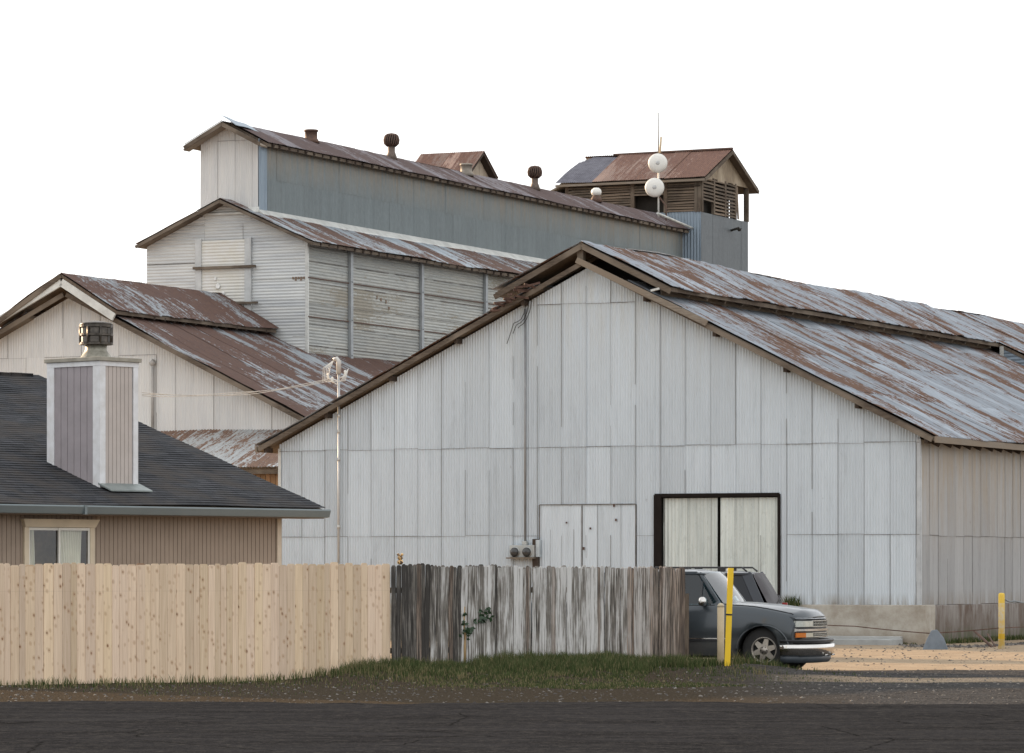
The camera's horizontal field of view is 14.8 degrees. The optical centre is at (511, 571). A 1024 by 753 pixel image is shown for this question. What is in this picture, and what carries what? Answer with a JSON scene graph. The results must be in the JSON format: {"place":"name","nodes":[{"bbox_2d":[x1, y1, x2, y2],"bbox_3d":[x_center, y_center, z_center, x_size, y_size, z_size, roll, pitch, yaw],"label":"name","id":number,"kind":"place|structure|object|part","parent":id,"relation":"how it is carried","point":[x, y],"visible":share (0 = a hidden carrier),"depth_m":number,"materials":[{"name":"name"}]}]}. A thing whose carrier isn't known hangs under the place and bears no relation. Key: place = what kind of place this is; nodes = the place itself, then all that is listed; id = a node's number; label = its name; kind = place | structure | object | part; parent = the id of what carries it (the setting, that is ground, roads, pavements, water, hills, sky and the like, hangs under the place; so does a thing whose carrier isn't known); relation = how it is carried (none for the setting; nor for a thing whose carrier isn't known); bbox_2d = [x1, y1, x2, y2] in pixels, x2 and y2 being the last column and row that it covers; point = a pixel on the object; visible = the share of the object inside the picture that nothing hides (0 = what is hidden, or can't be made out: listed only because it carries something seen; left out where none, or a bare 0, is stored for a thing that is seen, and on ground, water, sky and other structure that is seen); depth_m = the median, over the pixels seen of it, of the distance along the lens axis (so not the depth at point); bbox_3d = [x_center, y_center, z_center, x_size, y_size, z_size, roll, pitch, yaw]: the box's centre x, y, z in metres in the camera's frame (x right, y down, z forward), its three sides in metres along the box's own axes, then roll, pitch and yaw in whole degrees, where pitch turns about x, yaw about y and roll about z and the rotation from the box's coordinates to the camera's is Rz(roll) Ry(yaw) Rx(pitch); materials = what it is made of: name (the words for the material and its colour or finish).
{"place":"outdoors","nodes":[
{"label":"outdoors","id":0,"kind":"place"},
{"bbox_2d":[0,372,330,565],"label":"house","id":1,"kind":"structure","parent":0,"point":[197,506],"depth_m":73.11,"materials":[{"name":"beige"}]},
{"bbox_2d":[20,519,99,565],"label":"window","id":2,"kind":"structure","parent":1,"relation":"in","point":[44,540],"depth_m":71.02,"materials":[{"name":"beige glass"}]},
{"bbox_2d":[44,321,152,491],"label":"chimney","id":3,"kind":"object","parent":1,"relation":"on","point":[92,414],"visible":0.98,"depth_m":72.55,"materials":[{"name":"brown wood"}]},
{"bbox_2d":[0,647,971,696],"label":"grass","id":4,"kind":"structure","parent":0,"point":[534,664],"depth_m":61.95,"materials":[{"name":"green plant"}]},
{"bbox_2d":[0,701,1023,752],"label":"road","id":5,"kind":"structure","parent":0,"point":[282,727],"depth_m":42.42,"materials":[{"name":"grey asphalt"}]},
{"bbox_2d":[0,593,1023,703],"bbox_3d":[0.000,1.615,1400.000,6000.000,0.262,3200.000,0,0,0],"label":"ground","id":6,"kind":"structure","parent":0,"point":[915,662],"depth_m":58.04,"materials":[{"name":"brown soil"}]},
{"bbox_2d":[0,562,389,684],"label":"fence","id":7,"kind":"object","parent":6,"relation":"on","point":[90,623],"visible":0.9,"depth_m":61.34,"materials":[{"name":"beige wood"}]},
{"bbox_2d":[0,272,398,485],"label":"barn","id":8,"kind":"structure","parent":6,"relation":"on","point":[196,342],"depth_m":120.53,"materials":[{"name":"metal"}]},
{"bbox_2d":[135,115,692,380],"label":"grain mill","id":9,"kind":"object","parent":6,"relation":"on","point":[320,247],"visible":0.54,"depth_m":133.46,"materials":[{"name":"metal"}]},
{"bbox_2d":[202,239,243,305],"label":"loft door","id":10,"kind":"structure","parent":9,"relation":"in","point":[214,252],"depth_m":129.41,"materials":[{"name":"metal"}]},
{"bbox_2d":[304,129,318,142],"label":"vent stack","id":11,"kind":"object","parent":9,"relation":"on","point":[310,134],"visible":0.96,"depth_m":134.50,"materials":[{"name":"metal"}]},
{"bbox_2d":[383,133,399,159],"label":"turbine vent","id":12,"kind":"object","parent":9,"relation":"on","point":[391,141],"visible":1,"depth_m":140.14,"materials":[{"name":"metal"}]},
{"bbox_2d":[416,151,497,178],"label":"roof cupola","id":13,"kind":"object","parent":9,"relation":"on","point":[481,163],"visible":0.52,"depth_m":150.66,"materials":[{"name":"metal"}]},
{"bbox_2d":[460,163,473,176],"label":"vent stack","id":14,"kind":"object","parent":9,"relation":"on","point":[466,168],"visible":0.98,"depth_m":145.75,"materials":[{"name":"metal"}]},
{"bbox_2d":[527,165,541,190],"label":"turbine vent","id":15,"kind":"object","parent":9,"relation":"on","point":[534,172],"visible":0.99,"depth_m":151.38,"materials":[{"name":"metal"}]},
{"bbox_2d":[591,188,601,202],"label":"dome vent","id":16,"kind":"object","parent":9,"relation":"on","point":[596,193],"visible":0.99,"depth_m":156.89,"materials":[{"name":"metal"}]},
{"bbox_2d":[657,113,666,220],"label":"antenna mast","id":17,"kind":"object","parent":9,"relation":"on","point":[659,151],"visible":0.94,"depth_m":161.85,"materials":[{"name":"white metal"}]},
{"bbox_2d":[645,178,663,196],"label":"dish antenna","id":18,"kind":"object","parent":17,"relation":"attached to","point":[654,187],"visible":1,"depth_m":161.62,"materials":[{"name":"white plastic"}]},
{"bbox_2d":[648,153,666,172],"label":"dish antenna","id":19,"kind":"object","parent":17,"relation":"attached to","point":[657,162],"visible":1,"depth_m":161.56,"materials":[{"name":"white plastic"}]},
{"bbox_2d":[0,642,1023,703],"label":"gravel stones","id":20,"kind":"object","parent":6,"relation":"on","point":[960,646],"visible":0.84,"depth_m":57.85,"materials":[{"name":"grey gravel"}]},
{"bbox_2d":[390,563,684,663],"bbox_3d":[0.416,0.951,64.764,5.757,2.157,0.222,0,0,-32],"label":"fence","id":21,"kind":"object","parent":6,"relation":"on","point":[429,603],"visible":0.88,"depth_m":64.63,"materials":[{"name":"grey wood"}]},
{"bbox_2d":[397,553,403,564],"bbox_3d":[-1.799,-0.196,63.372,0.102,0.181,0.092,0,0,-23],"label":"ornament","id":22,"kind":"object","parent":21,"relation":"on","point":[400,560],"visible":1,"depth_m":63.35,"materials":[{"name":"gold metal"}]},
{"bbox_2d":[459,607,493,660],"bbox_3d":[-0.575,1.062,64.017,0.671,0.973,0.136,0,0,-32],"label":"climbing plant","id":23,"kind":"object","parent":21,"relation":"attached to","point":[466,631],"visible":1,"depth_m":63.93,"materials":[{"name":"green plant"}]},
{"bbox_2d":[255,240,1023,643],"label":"barn","id":24,"kind":"structure","parent":6,"relation":"on","point":[841,460],"depth_m":96.68,"materials":[{"name":"metal"}]},
{"bbox_2d":[324,357,348,564],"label":"service mast","id":25,"kind":"object","parent":24,"relation":"attached to","point":[338,365],"visible":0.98,"depth_m":99.29,"materials":[{"name":"white metal"}]},
{"bbox_2d":[142,379,328,396],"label":"service cable","id":26,"kind":"object","parent":25,"relation":"attached to","point":[226,393],"visible":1,"depth_m":86.70,"materials":[{"name":"grey metal"}]},
{"bbox_2d":[506,540,540,558],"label":"electric meter","id":27,"kind":"object","parent":24,"relation":"attached to","point":[524,550],"visible":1,"depth_m":97.05,"materials":[{"name":"grey metal"}]},
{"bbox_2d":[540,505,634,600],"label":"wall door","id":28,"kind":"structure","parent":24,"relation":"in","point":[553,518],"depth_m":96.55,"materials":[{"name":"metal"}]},
{"bbox_2d":[663,498,717,570],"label":"sliding door","id":29,"kind":"structure","parent":24,"relation":"in","point":[690,525],"depth_m":95.54,"materials":[{"name":"metal"}]},
{"bbox_2d":[720,497,776,592],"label":"sliding door","id":30,"kind":"structure","parent":24,"relation":"in","point":[748,525],"depth_m":94.86,"materials":[{"name":"metal"}]},
{"bbox_2d":[550,147,758,271],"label":"louvred tower","id":31,"kind":"structure","parent":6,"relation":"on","point":[703,188],"depth_m":164.15,"materials":[{"name":"metal"}]},
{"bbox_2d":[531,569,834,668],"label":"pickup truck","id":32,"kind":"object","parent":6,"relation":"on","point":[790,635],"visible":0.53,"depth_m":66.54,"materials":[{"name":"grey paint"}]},
{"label":"door window","id":33,"kind":"part","parent":32,"relation":"part of","materials":[{"name":"grey glass"}]},
{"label":"door window","id":34,"kind":"part","parent":32,"relation":"part of","materials":[{"name":"glass"}]},
{"bbox_2d":[685,594,688,654],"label":"fence post","id":35,"kind":"object","parent":6,"relation":"on","point":[687,624],"visible":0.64,"depth_m":66.20,"materials":[{"name":"wood"}]},
{"bbox_2d":[717,603,723,664],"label":"bollard","id":36,"kind":"object","parent":6,"relation":"on","point":[720,631],"visible":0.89,"depth_m":65.25,"materials":[{"name":"beige paint"}]},
{"bbox_2d":[654,567,787,604],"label":"suv","id":37,"kind":"object","parent":6,"relation":"on","point":[750,586],"visible":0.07,"depth_m":78.34,"materials":[{"name":"black paint"}]},
{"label":"side window","id":38,"kind":"part","parent":37,"relation":"part of","materials":[{"name":"grey glass"}]},
{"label":"side window","id":39,"kind":"part","parent":37,"relation":"part of","materials":[{"name":"black glass"}]},
{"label":"rear window","id":40,"kind":"part","parent":37,"relation":"part of","materials":[{"name":"grey glass"}]},
{"bbox_2d":[724,568,733,665],"bbox_3d":[3.571,0.890,64.900,0.163,1.883,0.060,0,0,0],"label":"marker post","id":41,"kind":"object","parent":6,"relation":"on","point":[729,616],"visible":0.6,"depth_m":64.88,"materials":[{"name":"yellow paint"}]},
{"bbox_2d":[821,636,902,644],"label":"kerb slab","id":42,"kind":"structure","parent":6,"relation":"on","point":[867,640],"depth_m":92.47,"materials":[{"name":"grey concrete"}]},
{"bbox_2d":[782,595,1023,643],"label":"weeds","id":43,"kind":"object","parent":6,"relation":"on","point":[789,601],"visible":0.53,"depth_m":95.12,"materials":[{"name":"green plant"}]},
{"bbox_2d":[923,630,947,649],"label":"block","id":44,"kind":"object","parent":6,"relation":"on","point":[935,639],"depth_m":86.76,"materials":[{"name":"grey concrete"}]},
{"bbox_2d":[973,631,992,646],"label":"leaning pole","id":45,"kind":"object","parent":6,"relation":"on","point":[983,639],"visible":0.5,"depth_m":90.19,"materials":[{"name":"metal"}]},
{"bbox_2d":[998,593,1004,648],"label":"bollard","id":46,"kind":"object","parent":6,"relation":"on","point":[1001,620],"visible":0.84,"depth_m":87.54,"materials":[{"name":"yellow metal"}]},
{"bbox_2d":[828,625,1023,633],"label":"cable","id":47,"kind":"object","parent":46,"relation":"attached to","point":[923,632],"visible":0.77,"depth_m":88.52,"materials":[{"name":"metal"}]},
{"bbox_2d":[0,0,1023,327],"label":"sky","id":48,"kind":"structure","parent":0,"point":[881,142],"materials":[{"name":"white"}]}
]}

